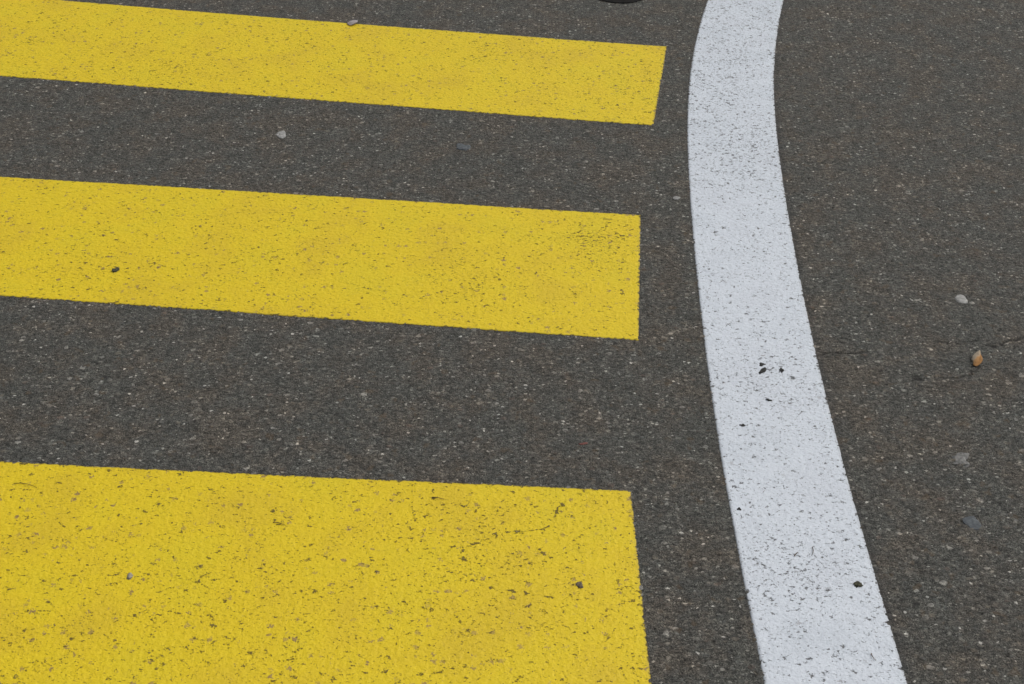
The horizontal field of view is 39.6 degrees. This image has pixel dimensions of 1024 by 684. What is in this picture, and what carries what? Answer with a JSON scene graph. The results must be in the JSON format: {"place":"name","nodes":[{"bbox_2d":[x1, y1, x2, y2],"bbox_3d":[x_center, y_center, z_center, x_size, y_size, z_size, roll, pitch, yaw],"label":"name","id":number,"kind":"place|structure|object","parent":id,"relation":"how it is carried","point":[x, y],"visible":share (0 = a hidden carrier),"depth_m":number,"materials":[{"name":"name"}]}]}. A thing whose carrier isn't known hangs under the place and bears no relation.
{"place":"outdoors","nodes":[
{"label":"outdoors","id":0,"kind":"place"},
{"bbox_2d":[0,0,1023,683],"bbox_3d":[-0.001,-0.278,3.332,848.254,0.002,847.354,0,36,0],"label":"road","id":1,"kind":"structure","parent":0,"point":[900,132],"depth_m":2.97,"materials":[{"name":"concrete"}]},
{"bbox_2d":[276,131,285,138],"bbox_3d":[-0.597,-0.535,3.680,0.027,0.003,0.041,-10,38,-14],"label":"pebble","id":2,"kind":"object","parent":1,"relation":"on","point":[281,134],"visible":1,"depth_m":3.68,"materials":[{"name":"stone"}]},
{"bbox_2d":[0,177,640,340],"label":"crossing stripe","id":3,"kind":"object","parent":1,"relation":"on","point":[522,270],"visible":1,"depth_m":3.21,"materials":[{"name":"yellow paint"}]},
{"bbox_2d":[0,461,650,683],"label":"crossing stripe","id":4,"kind":"object","parent":1,"relation":"on","point":[347,581],"visible":1,"depth_m":2.40,"materials":[{"name":"yellow paint"}]},
{"bbox_2d":[127,573,132,579],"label":"pebble","id":5,"kind":"object","parent":4,"relation":"on","point":[129,576],"visible":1,"depth_m":2.41,"materials":[{"name":"beige stone"}]},
{"bbox_2d":[575,581,583,587],"bbox_3d":[0.113,0.409,2.394,0.012,0.003,0.015,-5,37,-7],"label":"pebble","id":6,"kind":"object","parent":4,"relation":"on","point":[579,584],"visible":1,"depth_m":2.39,"materials":[{"name":"grey stone"}]},
{"bbox_2d":[0,0,666,125],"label":"crossing stripe","id":7,"kind":"object","parent":1,"relation":"on","point":[173,49],"visible":1,"depth_m":4.03,"materials":[{"name":"yellow paint"}]},
{"bbox_2d":[347,20,357,24],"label":"pebble","id":8,"kind":"object","parent":7,"relation":"on","point":[351,22],"visible":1,"depth_m":4.24,"materials":[{"name":"white stone"}]},
{"bbox_2d":[456,143,470,150],"bbox_3d":[-0.124,-0.496,3.628,0.041,0.003,0.036,7,37,10],"label":"pebble","id":9,"kind":"object","parent":1,"relation":"on","point":[460,146],"visible":1,"depth_m":3.63,"materials":[{"name":"stone"}]},
{"bbox_2d":[600,0,641,3],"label":"valve cover","id":10,"kind":"object","parent":1,"relation":"on","point":[621,1],"visible":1,"depth_m":4.37,"materials":[{"name":"metal"}]},
{"bbox_2d":[687,0,906,683],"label":"lane line","id":11,"kind":"object","parent":1,"relation":"on","point":[817,617],"visible":1,"depth_m":2.81,"materials":[{"name":"white paint"}]},
{"bbox_2d":[758,367,766,373],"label":"pebble","id":12,"kind":"object","parent":11,"relation":"on","point":[764,369],"visible":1,"depth_m":2.87,"materials":[{"name":"grey stone"}]},
{"bbox_2d":[853,581,862,587],"bbox_3d":[0.583,0.408,2.395,0.018,0.005,0.014,-24,43,-29],"label":"pebble","id":13,"kind":"object","parent":11,"relation":"on","point":[857,584],"visible":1,"depth_m":2.39,"materials":[{"name":"stone"}]},
{"bbox_2d":[952,452,969,467],"bbox_3d":[0.837,0.219,2.656,0.037,0.003,0.046,7,37,9],"label":"pebble","id":14,"kind":"object","parent":1,"relation":"on","point":[960,458],"visible":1,"depth_m":2.65,"materials":[{"name":"grey stone"}]},
{"bbox_2d":[955,294,967,303],"bbox_3d":[0.973,-0.093,3.079,0.032,0.003,0.034,18,40,23],"label":"pebble","id":15,"kind":"object","parent":1,"relation":"on","point":[960,298],"visible":1,"depth_m":3.08,"materials":[{"name":"stone"}]},
{"bbox_2d":[962,516,981,529],"bbox_3d":[0.814,0.322,2.515,0.029,0.003,0.038,-14,39,-18],"label":"pebble","id":16,"kind":"object","parent":1,"relation":"on","point":[972,522],"visible":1,"depth_m":2.52,"materials":[{"name":"stone"}]},
{"bbox_2d":[971,350,982,365],"bbox_3d":[0.949,0.034,2.900,0.022,0.011,0.058,15,39,19],"label":"pebble","id":17,"kind":"object","parent":1,"relation":"on","point":[977,359],"visible":1,"depth_m":2.89,"materials":[{"name":"beige stone"}]}
]}

